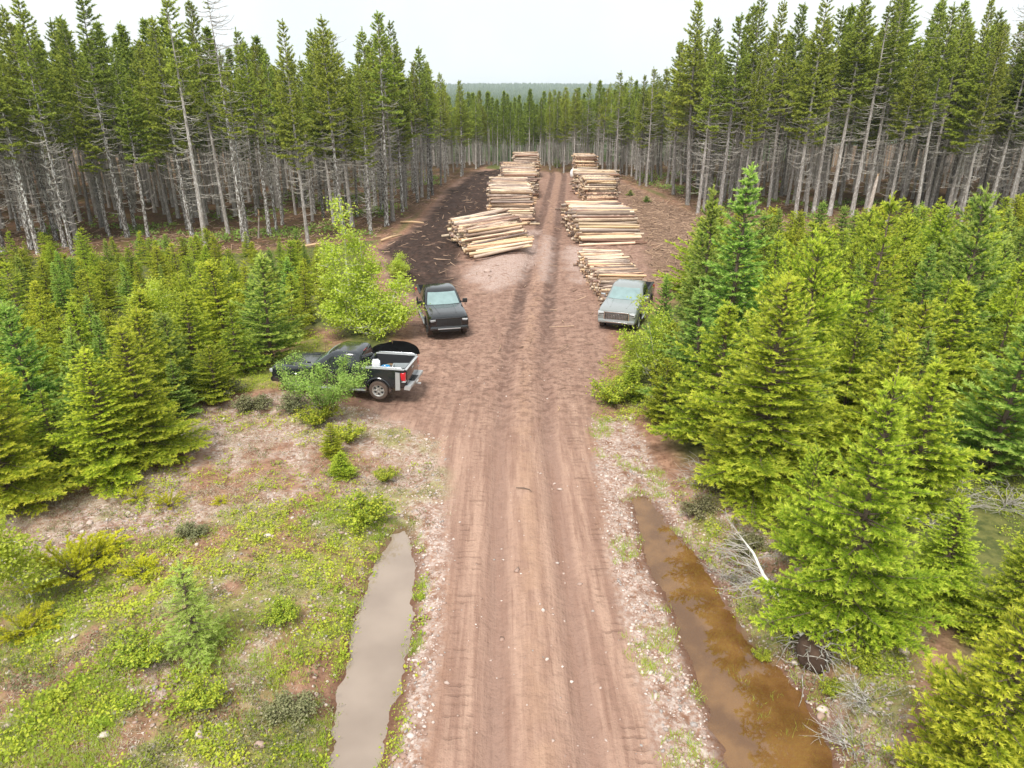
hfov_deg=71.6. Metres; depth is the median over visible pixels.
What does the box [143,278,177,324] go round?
young spruce
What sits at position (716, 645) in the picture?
water
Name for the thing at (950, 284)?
young spruce
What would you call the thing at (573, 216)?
log
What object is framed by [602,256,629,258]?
log
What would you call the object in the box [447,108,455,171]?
spruce tree
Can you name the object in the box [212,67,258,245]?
spruce tree
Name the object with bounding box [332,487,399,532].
leafy bush
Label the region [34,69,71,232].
spruce tree
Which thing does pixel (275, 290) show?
young spruce
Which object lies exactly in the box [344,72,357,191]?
spruce tree
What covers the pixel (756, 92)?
spruce tree
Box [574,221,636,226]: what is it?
log
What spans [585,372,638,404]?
leafy bush
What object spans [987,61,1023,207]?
spruce tree
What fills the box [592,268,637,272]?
log
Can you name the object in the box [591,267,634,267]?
log
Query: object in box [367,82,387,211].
spruce tree
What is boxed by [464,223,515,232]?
log
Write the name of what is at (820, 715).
rock
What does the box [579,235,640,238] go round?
log
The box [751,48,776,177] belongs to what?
spruce tree
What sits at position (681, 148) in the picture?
spruce tree
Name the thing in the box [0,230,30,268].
young spruce
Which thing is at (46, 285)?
young spruce
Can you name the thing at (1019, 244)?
young fir
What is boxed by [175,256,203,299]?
young spruce
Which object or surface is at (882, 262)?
young spruce
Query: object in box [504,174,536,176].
log
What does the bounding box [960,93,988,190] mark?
spruce tree
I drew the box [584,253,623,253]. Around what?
log
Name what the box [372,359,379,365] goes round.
jug
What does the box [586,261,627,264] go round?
log
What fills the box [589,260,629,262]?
log
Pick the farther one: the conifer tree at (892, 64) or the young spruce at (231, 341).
the conifer tree at (892, 64)
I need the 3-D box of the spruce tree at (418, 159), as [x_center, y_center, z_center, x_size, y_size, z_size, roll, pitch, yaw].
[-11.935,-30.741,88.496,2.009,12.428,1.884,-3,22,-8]
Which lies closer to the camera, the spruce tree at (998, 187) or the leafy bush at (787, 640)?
the leafy bush at (787, 640)
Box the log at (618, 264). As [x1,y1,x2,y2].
[601,263,630,264]
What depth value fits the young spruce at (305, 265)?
42.81 m
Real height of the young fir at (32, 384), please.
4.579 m
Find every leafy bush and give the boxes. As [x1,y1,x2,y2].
[112,622,170,670]
[173,667,228,712]
[254,592,299,630]
[291,400,343,426]
[331,419,366,443]
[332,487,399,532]
[372,463,398,481]
[383,263,411,277]
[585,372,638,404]
[722,481,739,494]
[750,644,772,662]
[777,625,804,645]
[817,675,847,698]
[839,644,888,678]
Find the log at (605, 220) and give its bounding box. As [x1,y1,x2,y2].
[573,218,636,222]
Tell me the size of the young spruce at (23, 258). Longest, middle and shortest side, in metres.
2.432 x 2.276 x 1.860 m
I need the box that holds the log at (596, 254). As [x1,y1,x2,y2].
[581,254,623,255]
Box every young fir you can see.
[0,289,24,334]
[0,299,71,415]
[0,302,47,367]
[6,253,36,299]
[45,326,111,457]
[48,262,78,312]
[54,250,70,287]
[63,255,93,303]
[78,295,110,352]
[88,312,123,387]
[100,239,118,272]
[108,241,121,261]
[112,260,142,310]
[130,232,148,258]
[146,310,212,393]
[151,311,164,339]
[157,263,170,293]
[160,234,178,257]
[161,358,204,416]
[188,256,207,286]
[221,249,309,363]
[222,265,242,324]
[236,271,272,347]
[252,268,272,308]
[265,247,284,284]
[275,256,302,305]
[276,243,283,268]
[289,228,309,259]
[296,245,311,269]
[636,280,744,410]
[642,196,650,201]
[642,275,681,354]
[671,184,734,346]
[672,224,721,324]
[679,263,694,306]
[682,161,776,361]
[711,217,729,266]
[717,228,764,276]
[723,251,747,299]
[746,210,779,272]
[760,238,790,294]
[763,329,842,436]
[767,207,786,266]
[803,200,833,245]
[827,205,853,249]
[835,228,851,255]
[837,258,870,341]
[843,209,862,256]
[855,295,899,360]
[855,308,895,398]
[880,327,943,443]
[893,243,942,339]
[900,204,922,253]
[903,232,920,269]
[904,182,1017,371]
[916,245,957,317]
[920,213,947,266]
[921,241,937,299]
[923,316,1023,481]
[931,233,970,307]
[942,224,967,278]
[956,196,980,226]
[958,231,1012,278]
[974,237,1022,323]
[979,218,1001,243]
[982,248,1012,300]
[995,206,1015,251]
[1003,227,1023,283]
[1005,215,1020,250]
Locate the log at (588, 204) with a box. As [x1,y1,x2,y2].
[570,204,625,205]
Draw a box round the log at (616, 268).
[601,268,632,268]
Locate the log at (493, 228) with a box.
[468,222,526,232]
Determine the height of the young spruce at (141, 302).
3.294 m
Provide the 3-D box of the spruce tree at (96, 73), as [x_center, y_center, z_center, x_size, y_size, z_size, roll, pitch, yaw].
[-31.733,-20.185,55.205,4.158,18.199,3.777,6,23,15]
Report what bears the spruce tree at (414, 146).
on the ground at (492, 689)
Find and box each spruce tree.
[0,3,67,246]
[0,12,60,240]
[0,49,51,234]
[0,54,55,223]
[0,61,34,249]
[0,64,46,254]
[0,90,22,225]
[0,95,38,222]
[0,126,21,231]
[0,127,23,226]
[0,155,9,254]
[0,172,9,228]
[0,178,10,248]
[8,0,84,241]
[10,23,57,228]
[10,35,80,255]
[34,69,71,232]
[42,17,92,224]
[47,17,109,227]
[55,18,107,231]
[66,67,113,236]
[73,0,131,237]
[75,36,124,228]
[90,46,139,229]
[107,46,161,236]
[119,38,172,223]
[134,15,197,236]
[138,35,190,210]
[151,44,191,228]
[157,0,214,246]
[166,52,194,222]
[167,44,212,225]
[183,0,232,233]
[185,0,252,241]
[199,60,227,221]
[211,50,251,212]
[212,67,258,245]
[229,39,279,235]
[233,27,259,216]
[246,41,278,231]
[252,66,288,216]
[255,69,280,208]
[256,76,283,212]
[258,49,288,224]
[264,18,315,243]
[272,61,303,207]
[273,76,300,214]
[289,77,308,203]
[291,56,318,220]
[295,49,326,216]
[295,87,322,213]
[296,29,339,225]
[299,81,322,203]
[302,30,337,205]
[306,13,355,234]
[307,42,333,211]
[308,69,343,218]
[309,28,360,226]
[315,34,346,197]
[330,33,350,200]
[336,50,353,180]
[336,83,351,209]
[342,67,362,216]
[344,63,377,224]
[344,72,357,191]
[345,62,382,229]
[347,26,380,207]
[349,72,379,233]
[353,49,379,216]
[356,148,362,186]
[362,10,405,226]
[362,52,384,203]
[365,25,407,220]
[365,39,387,205]
[365,54,395,216]
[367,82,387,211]
[378,39,406,184]
[382,20,419,211]
[382,86,412,206]
[384,112,398,193]
[386,41,415,198]
[399,97,413,196]
[403,74,423,202]
[405,126,418,190]
[406,46,439,197]
[407,60,426,199]
[407,81,421,193]
[415,60,439,178]
[415,107,423,186]
[416,71,441,198]
[417,70,430,181]
[421,62,440,194]
[422,89,440,190]
[433,82,441,166]
[433,114,439,166]
[434,73,455,181]
[434,89,450,184]
[435,85,450,167]
[438,89,451,182]
[442,92,453,176]
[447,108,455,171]
[452,97,460,167]
[453,80,477,176]
[454,90,470,174]
[456,118,469,168]
[457,123,469,167]
[468,95,482,168]
[469,95,483,165]
[474,110,482,166]
[477,91,490,164]
[479,108,485,164]
[535,98,545,165]
[540,103,548,165]
[544,89,555,169]
[546,103,555,159]
[547,90,557,164]
[550,94,563,167]
[554,91,561,160]
[558,87,570,165]
[558,102,570,172]
[560,108,570,158]
[566,87,585,156]
[568,105,577,164]
[571,92,582,152]
[576,100,590,152]
[577,99,583,152]
[580,107,591,151]
[582,82,593,152]
[584,108,591,152]
[591,81,603,161]
[594,109,603,147]
[595,88,611,169]
[595,104,602,165]
[602,92,615,169]
[604,82,613,169]
[609,70,629,171]
[609,84,626,169]
[612,108,620,159]
[613,85,628,174]
[618,76,636,175]
[619,104,630,169]
[619,119,626,172]
[627,100,637,175]
[629,89,645,180]
[633,74,657,184]
[633,98,645,178]
[640,66,660,186]
[640,97,648,173]
[643,88,657,182]
[646,74,665,181]
[648,102,659,174]
[651,70,670,177]
[654,85,666,172]
[657,66,668,174]
[658,0,706,204]
[662,41,683,183]
[663,39,691,194]
[667,83,691,185]
[668,118,683,176]
[677,52,710,199]
[678,44,715,181]
[678,90,688,184]
[682,28,704,188]
[683,46,694,181]
[688,38,731,214]
[691,26,713,188]
[694,15,727,207]
[694,34,716,172]
[695,68,722,176]
[696,72,716,197]
[697,54,725,211]
[700,54,738,200]
[710,74,733,193]
[711,61,729,186]
[717,69,733,190]
[721,3,770,206]
[723,11,756,200]
[726,73,750,193]
[727,0,769,200]
[733,92,751,191]
[735,49,770,205]
[739,33,779,212]
[739,62,762,186]
[744,52,783,187]
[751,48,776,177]
[753,0,792,203]
[760,82,778,195]
[767,32,794,197]
[779,24,814,195]
[781,33,817,205]
[785,39,819,203]
[800,17,840,217]
[811,56,844,209]
[825,2,875,213]
[837,25,878,204]
[843,0,908,216]
[845,45,898,191]
[859,1,912,184]
[877,46,919,201]
[880,50,933,220]
[897,11,959,206]
[911,0,974,205]
[919,71,950,203]
[927,31,976,209]
[928,23,975,202]
[930,21,982,205]
[943,0,995,202]
[949,7,1011,215]
[955,22,1011,214]
[956,19,1005,205]
[958,26,1011,221]
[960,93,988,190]
[966,41,1015,202]
[976,21,1023,204]
[978,5,1023,208]
[980,52,1023,193]
[986,26,1023,216]
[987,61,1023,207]
[993,43,1023,209]
[1001,106,1023,215]
[1006,96,1023,212]
[1009,108,1023,207]
[1010,153,1023,202]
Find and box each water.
[325,531,415,767]
[631,497,832,767]
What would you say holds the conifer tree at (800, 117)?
on the ground at (492, 689)
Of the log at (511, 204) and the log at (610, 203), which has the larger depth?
the log at (511, 204)
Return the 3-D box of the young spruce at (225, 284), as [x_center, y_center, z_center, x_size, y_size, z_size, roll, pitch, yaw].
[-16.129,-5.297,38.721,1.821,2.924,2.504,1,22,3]
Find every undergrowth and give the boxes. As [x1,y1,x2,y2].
[0,329,1023,767]
[6,169,1017,248]
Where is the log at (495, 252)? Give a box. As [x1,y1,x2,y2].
[473,244,529,258]
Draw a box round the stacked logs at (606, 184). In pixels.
[441,151,646,301]
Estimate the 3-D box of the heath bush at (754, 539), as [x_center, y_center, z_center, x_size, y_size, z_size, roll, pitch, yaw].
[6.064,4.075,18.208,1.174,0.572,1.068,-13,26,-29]
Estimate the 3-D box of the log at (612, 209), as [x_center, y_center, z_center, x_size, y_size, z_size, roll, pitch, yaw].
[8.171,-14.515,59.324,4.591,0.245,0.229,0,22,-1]
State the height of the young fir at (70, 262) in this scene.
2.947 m
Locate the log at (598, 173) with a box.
[576,173,616,174]
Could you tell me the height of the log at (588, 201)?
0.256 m
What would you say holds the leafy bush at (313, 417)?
on the ground at (492, 689)
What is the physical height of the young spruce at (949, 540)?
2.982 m
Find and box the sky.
[0,0,1023,86]
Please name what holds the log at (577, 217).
on the stacked logs at (606, 184)
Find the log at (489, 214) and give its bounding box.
[451,211,505,224]
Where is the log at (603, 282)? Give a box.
[600,281,614,283]
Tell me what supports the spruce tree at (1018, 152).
on the ground at (492, 689)
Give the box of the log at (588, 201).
[565,201,616,203]
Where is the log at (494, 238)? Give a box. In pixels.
[472,234,526,242]
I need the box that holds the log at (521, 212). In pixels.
[509,212,532,213]
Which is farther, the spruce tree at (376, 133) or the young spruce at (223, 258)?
the spruce tree at (376, 133)
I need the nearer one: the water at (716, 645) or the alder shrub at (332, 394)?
the water at (716, 645)
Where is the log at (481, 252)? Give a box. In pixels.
[469,244,531,255]
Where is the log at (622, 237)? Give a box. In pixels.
[580,236,641,239]
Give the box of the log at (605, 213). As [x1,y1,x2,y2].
[576,212,634,214]
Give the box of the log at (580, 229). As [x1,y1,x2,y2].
[579,228,609,230]
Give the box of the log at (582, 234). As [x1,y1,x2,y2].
[576,233,634,235]
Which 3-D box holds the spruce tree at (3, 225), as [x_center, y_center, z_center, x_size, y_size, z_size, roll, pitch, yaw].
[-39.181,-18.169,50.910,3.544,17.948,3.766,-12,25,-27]
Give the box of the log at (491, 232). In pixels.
[463,227,519,236]
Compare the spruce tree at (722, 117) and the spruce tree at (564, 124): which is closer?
the spruce tree at (722, 117)
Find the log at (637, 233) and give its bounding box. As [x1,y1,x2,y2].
[579,231,643,234]
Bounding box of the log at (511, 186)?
[491,186,529,186]
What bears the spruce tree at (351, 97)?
on the ground at (492, 689)
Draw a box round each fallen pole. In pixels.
[305,242,331,246]
[381,234,401,241]
[400,221,423,223]
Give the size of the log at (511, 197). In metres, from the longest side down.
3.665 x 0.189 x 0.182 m
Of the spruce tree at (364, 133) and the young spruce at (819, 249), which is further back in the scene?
the spruce tree at (364, 133)
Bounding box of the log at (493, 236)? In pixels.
[465,231,521,241]
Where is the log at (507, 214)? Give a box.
[483,213,511,218]
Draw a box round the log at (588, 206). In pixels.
[568,206,612,207]
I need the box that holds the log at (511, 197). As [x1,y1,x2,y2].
[491,196,531,199]
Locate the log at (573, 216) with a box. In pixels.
[572,215,615,217]
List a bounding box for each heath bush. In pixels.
[173,518,209,541]
[202,378,249,397]
[229,392,275,412]
[260,685,320,729]
[268,391,311,412]
[676,493,720,519]
[691,467,732,492]
[726,531,771,556]
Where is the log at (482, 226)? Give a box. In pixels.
[465,219,519,230]
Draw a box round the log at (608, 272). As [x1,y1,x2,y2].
[595,271,629,273]
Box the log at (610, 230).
[582,229,639,232]
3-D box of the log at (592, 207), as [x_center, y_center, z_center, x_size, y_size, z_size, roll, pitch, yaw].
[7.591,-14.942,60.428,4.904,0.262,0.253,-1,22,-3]
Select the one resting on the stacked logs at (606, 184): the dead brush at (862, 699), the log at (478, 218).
the log at (478, 218)
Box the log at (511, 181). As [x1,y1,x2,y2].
[491,181,529,182]
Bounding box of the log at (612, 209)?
[585,209,636,210]
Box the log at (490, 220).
[457,216,515,227]
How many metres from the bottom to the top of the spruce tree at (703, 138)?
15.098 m
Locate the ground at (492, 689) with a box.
[0,143,1023,767]
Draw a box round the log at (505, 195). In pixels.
[487,194,529,196]
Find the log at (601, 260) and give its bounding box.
[588,259,623,261]
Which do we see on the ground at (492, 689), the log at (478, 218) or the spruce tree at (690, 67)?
the spruce tree at (690, 67)
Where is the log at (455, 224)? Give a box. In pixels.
[454,216,508,225]
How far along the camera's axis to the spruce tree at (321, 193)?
66.87 m
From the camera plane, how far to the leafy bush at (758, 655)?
15.15 m
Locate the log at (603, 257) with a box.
[587,257,626,258]
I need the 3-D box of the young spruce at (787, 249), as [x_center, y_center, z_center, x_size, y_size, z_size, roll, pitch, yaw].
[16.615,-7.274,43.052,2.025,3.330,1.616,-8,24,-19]
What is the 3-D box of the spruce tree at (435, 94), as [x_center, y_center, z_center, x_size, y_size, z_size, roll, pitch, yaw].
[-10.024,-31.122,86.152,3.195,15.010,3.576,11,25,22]
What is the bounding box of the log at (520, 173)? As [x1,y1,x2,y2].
[506,173,535,173]
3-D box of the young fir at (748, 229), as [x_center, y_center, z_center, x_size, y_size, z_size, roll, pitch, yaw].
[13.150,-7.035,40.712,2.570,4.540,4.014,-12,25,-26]
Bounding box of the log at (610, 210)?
[572,210,632,211]
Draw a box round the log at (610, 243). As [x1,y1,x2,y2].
[579,242,634,245]
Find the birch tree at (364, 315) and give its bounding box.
[310,194,430,341]
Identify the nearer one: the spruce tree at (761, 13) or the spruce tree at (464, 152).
the spruce tree at (761, 13)
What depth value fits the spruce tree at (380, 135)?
65.49 m
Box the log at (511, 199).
[493,198,529,200]
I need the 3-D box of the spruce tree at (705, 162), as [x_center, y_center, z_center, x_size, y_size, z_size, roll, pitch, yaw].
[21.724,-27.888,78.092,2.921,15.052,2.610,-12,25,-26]
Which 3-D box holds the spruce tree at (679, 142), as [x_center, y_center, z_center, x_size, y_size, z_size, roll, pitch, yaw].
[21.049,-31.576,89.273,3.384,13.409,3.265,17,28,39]
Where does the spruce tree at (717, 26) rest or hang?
on the ground at (492, 689)
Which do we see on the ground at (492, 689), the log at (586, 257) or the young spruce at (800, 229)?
the young spruce at (800, 229)
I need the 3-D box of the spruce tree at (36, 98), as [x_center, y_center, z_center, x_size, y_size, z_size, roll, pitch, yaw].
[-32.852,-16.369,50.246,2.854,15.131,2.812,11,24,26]
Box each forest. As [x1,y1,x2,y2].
[0,0,1023,222]
[344,82,793,161]
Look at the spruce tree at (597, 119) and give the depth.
107.35 m
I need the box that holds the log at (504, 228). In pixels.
[470,225,521,236]
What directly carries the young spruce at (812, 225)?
on the ground at (492, 689)
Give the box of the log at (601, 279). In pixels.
[600,278,641,280]
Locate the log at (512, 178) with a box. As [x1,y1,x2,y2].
[493,178,529,179]
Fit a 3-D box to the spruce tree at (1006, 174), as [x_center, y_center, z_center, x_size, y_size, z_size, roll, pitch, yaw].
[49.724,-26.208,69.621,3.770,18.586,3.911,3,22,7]
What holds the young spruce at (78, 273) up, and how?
on the ground at (492, 689)
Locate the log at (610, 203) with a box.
[599,203,621,204]
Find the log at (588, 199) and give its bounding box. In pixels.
[587,197,616,200]
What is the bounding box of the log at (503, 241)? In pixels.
[467,237,531,247]
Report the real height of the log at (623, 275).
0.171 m
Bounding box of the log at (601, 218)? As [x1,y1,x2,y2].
[579,218,626,219]
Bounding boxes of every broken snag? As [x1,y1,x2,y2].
[257,210,259,237]
[866,173,879,212]
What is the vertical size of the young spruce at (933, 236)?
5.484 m
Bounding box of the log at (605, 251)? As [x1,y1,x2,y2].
[587,251,620,252]
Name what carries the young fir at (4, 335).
on the ground at (492, 689)
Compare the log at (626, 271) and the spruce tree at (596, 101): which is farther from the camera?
the spruce tree at (596, 101)
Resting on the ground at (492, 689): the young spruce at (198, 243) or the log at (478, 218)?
the young spruce at (198, 243)
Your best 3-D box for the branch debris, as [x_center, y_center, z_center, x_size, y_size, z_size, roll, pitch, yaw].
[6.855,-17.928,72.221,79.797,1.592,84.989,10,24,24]
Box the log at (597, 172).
[573,172,614,173]
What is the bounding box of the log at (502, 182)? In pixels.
[487,182,517,182]
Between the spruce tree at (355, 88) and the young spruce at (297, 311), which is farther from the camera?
the spruce tree at (355, 88)
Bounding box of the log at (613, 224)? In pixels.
[578,222,637,225]
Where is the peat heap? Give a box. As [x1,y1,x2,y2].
[372,340,419,353]
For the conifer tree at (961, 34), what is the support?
on the ground at (492, 689)
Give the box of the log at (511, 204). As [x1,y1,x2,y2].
[492,203,532,204]
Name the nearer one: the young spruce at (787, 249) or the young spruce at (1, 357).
the young spruce at (1, 357)
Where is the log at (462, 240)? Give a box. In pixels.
[461,230,523,241]
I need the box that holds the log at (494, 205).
[492,204,529,207]
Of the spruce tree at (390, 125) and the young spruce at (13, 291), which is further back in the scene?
the spruce tree at (390, 125)
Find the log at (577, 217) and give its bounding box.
[576,216,634,218]
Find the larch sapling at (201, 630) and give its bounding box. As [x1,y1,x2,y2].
[149,555,233,673]
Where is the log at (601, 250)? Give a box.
[579,250,619,252]
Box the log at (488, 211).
[460,208,502,216]
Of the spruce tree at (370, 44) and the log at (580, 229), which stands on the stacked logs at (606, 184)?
the log at (580, 229)
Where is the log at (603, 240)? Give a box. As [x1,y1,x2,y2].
[582,239,642,241]
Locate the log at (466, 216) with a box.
[450,212,491,219]
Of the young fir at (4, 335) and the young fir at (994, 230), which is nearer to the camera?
the young fir at (4, 335)
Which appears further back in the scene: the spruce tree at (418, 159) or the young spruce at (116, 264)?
the spruce tree at (418, 159)
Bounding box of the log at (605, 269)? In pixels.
[596,269,618,270]
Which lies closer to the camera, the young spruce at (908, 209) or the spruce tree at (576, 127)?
the young spruce at (908, 209)
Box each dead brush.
[673,451,727,502]
[697,550,758,593]
[799,694,880,767]
[824,652,904,725]
[900,511,970,529]
[912,468,1022,512]
[957,474,1023,517]
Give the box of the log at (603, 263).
[588,263,632,264]
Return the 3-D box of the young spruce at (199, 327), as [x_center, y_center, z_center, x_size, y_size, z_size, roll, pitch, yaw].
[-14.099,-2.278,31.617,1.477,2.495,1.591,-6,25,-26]
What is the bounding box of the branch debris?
[3,171,972,351]
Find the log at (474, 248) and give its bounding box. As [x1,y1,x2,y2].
[465,242,518,251]
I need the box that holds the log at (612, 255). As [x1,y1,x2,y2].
[583,254,622,257]
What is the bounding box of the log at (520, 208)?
[490,207,533,209]
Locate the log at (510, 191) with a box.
[489,191,532,192]
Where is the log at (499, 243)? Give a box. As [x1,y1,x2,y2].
[470,238,533,247]
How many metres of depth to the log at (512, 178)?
74.22 m
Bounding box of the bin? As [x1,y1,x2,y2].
[392,363,408,368]
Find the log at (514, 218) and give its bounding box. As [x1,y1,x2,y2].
[466,217,518,228]
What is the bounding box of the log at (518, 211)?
[507,210,529,211]
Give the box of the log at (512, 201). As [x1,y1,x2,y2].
[491,201,533,202]
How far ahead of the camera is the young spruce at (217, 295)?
33.44 m
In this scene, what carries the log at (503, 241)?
on the stacked logs at (606, 184)
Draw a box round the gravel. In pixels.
[0,360,926,767]
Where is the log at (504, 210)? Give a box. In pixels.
[493,208,509,212]
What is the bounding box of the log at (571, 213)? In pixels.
[567,211,629,214]
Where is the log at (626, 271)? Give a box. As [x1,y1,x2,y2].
[593,270,641,273]
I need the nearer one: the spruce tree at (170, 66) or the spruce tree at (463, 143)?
the spruce tree at (170, 66)
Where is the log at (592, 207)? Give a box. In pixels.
[573,207,611,207]
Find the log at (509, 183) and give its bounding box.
[487,183,526,184]
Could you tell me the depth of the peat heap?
31.90 m
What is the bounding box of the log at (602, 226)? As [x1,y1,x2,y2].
[579,225,639,227]
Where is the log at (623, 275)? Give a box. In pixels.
[599,274,646,276]
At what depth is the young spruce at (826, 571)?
14.05 m
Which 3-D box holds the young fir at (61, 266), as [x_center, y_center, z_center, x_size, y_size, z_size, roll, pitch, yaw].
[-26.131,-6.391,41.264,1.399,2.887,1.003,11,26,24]
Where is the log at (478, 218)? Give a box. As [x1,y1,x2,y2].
[454,213,506,222]
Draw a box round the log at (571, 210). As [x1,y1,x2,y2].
[570,207,629,211]
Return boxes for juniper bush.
[0,600,65,645]
[25,531,127,594]
[61,528,132,572]
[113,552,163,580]
[121,485,154,502]
[149,488,185,509]
[209,494,226,505]
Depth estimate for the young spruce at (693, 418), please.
22.84 m
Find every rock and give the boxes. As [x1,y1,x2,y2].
[253,740,264,748]
[660,676,665,682]
[816,705,828,713]
[816,712,824,720]
[898,644,909,655]
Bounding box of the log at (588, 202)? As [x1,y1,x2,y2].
[570,202,622,204]
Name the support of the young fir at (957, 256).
on the ground at (492, 689)
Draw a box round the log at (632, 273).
[597,272,643,277]
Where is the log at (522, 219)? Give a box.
[520,218,534,220]
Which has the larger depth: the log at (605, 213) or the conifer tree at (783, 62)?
the conifer tree at (783, 62)
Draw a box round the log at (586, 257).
[585,256,617,258]
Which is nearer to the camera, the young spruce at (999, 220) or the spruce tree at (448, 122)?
the young spruce at (999, 220)
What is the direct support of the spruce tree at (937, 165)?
on the ground at (492, 689)
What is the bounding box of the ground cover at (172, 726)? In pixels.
[0,392,935,767]
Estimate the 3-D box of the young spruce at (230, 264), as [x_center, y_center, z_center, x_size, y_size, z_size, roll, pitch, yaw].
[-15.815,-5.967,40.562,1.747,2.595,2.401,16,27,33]
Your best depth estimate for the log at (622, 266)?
43.69 m
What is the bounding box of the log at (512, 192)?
[492,192,532,193]
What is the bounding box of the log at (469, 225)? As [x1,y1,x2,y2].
[463,219,502,227]
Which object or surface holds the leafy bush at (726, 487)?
on the ground at (492, 689)
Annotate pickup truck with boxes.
[269,338,422,398]
[415,283,468,334]
[598,279,654,329]
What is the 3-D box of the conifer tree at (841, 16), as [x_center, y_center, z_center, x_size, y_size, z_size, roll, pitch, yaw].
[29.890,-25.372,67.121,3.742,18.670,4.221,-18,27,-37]
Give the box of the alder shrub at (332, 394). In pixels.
[271,349,373,417]
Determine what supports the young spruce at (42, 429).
on the ground at (492, 689)
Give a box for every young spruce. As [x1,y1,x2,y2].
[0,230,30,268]
[0,259,49,327]
[0,269,7,295]
[0,351,19,380]
[0,361,82,519]
[0,365,63,459]
[7,250,15,277]
[9,248,40,284]
[12,311,69,397]
[18,389,84,483]
[20,280,64,344]
[21,241,35,259]
[22,287,49,329]
[25,258,64,311]
[32,297,59,353]
[35,232,54,262]
[37,256,51,284]
[38,315,81,373]
[39,242,65,276]
[40,245,52,269]
[40,346,166,499]
[43,235,63,258]
[46,302,118,390]
[53,251,80,287]
[66,269,114,317]
[66,321,213,468]
[67,257,93,282]
[67,294,89,341]
[72,231,94,269]
[73,228,98,261]
[76,274,112,329]
[81,251,118,289]
[88,259,126,305]
[92,364,115,387]
[94,308,124,354]
[100,306,186,412]
[105,318,158,381]
[108,236,125,264]
[109,288,178,351]
[112,253,123,278]
[112,263,143,294]
[118,247,148,281]
[120,295,131,321]
[131,280,142,298]
[133,262,151,294]
[134,231,151,265]
[143,237,154,267]
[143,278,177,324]
[144,246,172,292]
[148,240,167,270]
[157,291,223,384]
[159,270,214,324]
[165,242,188,287]
[165,248,181,277]
[170,277,200,341]
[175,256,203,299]
[176,236,189,260]
[181,236,205,271]
[183,261,223,317]
[184,342,239,404]
[189,234,208,260]
[190,306,212,346]
[191,259,251,341]
[196,244,216,277]
[197,227,223,256]
[199,263,235,309]
[208,234,223,262]
[210,243,221,269]
[212,300,272,375]
[220,257,241,287]
[220,258,250,298]
[224,248,241,281]
[238,231,260,257]
[238,259,251,310]
[245,241,258,261]
[247,250,255,271]
[260,284,284,329]
[266,270,282,298]
[273,236,284,257]
[275,239,302,277]
[275,290,317,337]
[279,273,313,316]
[291,239,310,266]
[294,261,315,295]
[295,269,317,324]
[299,258,316,287]
[308,243,327,276]
[308,252,322,282]
[311,256,337,304]
[318,422,344,459]
[320,450,360,481]
[611,364,646,401]
[638,354,685,424]
[642,319,694,382]
[646,299,777,449]
[652,216,743,294]
[677,204,728,266]
[679,270,865,530]
[687,207,733,251]
[720,213,747,260]
[724,266,764,325]
[729,310,756,377]
[734,288,787,374]
[738,267,809,352]
[745,226,868,403]
[748,363,965,659]
[751,237,779,278]
[752,205,799,257]
[754,229,786,299]
[764,437,843,557]
[781,210,798,248]
[782,217,808,247]
[782,221,831,309]
[782,237,797,271]
[783,209,810,258]
[784,228,802,273]
[786,249,821,322]
[794,263,847,353]
[807,276,850,326]
[809,219,829,251]
[809,226,844,300]
[809,313,886,428]
[812,320,846,384]
[820,330,949,485]
[823,240,870,317]
[824,190,917,380]
[829,223,841,250]
[830,228,855,284]
[831,208,912,271]
[835,297,996,434]
[836,354,995,528]
[840,231,894,292]
[852,204,897,266]
[854,204,883,242]
[854,207,869,237]
[859,261,885,314]
[861,211,940,291]
[863,254,909,339]
[882,594,1023,767]
[883,241,931,306]
[885,252,935,323]
[886,196,907,238]
[886,274,965,395]
[891,212,929,261]
[895,201,913,230]
[896,496,1016,635]
[897,205,937,245]
[905,279,1008,405]
[915,201,966,284]
[924,196,949,231]
[928,212,954,246]
[931,233,1017,333]
[934,532,1023,657]
[939,225,969,272]
[952,205,974,243]
[963,285,1023,402]
[966,205,1014,277]
[966,344,1023,434]
[969,262,1023,354]
[984,303,1023,358]
[989,196,1012,225]
[996,310,1023,390]
[1000,193,1023,248]
[1009,199,1023,226]
[1010,222,1023,253]
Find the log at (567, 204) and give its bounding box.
[566,203,598,205]
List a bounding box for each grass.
[0,371,923,767]
[0,374,936,767]
[728,669,809,737]
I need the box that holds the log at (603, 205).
[584,205,622,205]
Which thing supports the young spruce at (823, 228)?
on the ground at (492, 689)
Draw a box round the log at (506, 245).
[476,241,532,251]
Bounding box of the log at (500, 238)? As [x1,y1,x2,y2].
[471,232,528,244]
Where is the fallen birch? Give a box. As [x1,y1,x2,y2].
[708,506,855,704]
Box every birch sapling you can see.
[0,500,68,611]
[123,271,180,327]
[388,250,410,278]
[614,294,678,386]
[614,346,649,376]
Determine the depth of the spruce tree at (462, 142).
111.85 m
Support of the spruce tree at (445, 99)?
on the ground at (492, 689)
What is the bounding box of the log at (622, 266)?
[607,265,633,266]
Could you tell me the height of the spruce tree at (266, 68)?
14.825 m
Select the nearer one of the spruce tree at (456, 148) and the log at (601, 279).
the log at (601, 279)
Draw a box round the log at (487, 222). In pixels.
[465,217,519,227]
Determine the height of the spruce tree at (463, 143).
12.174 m
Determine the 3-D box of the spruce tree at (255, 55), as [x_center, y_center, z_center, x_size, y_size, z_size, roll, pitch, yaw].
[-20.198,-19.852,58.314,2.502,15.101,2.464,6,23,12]

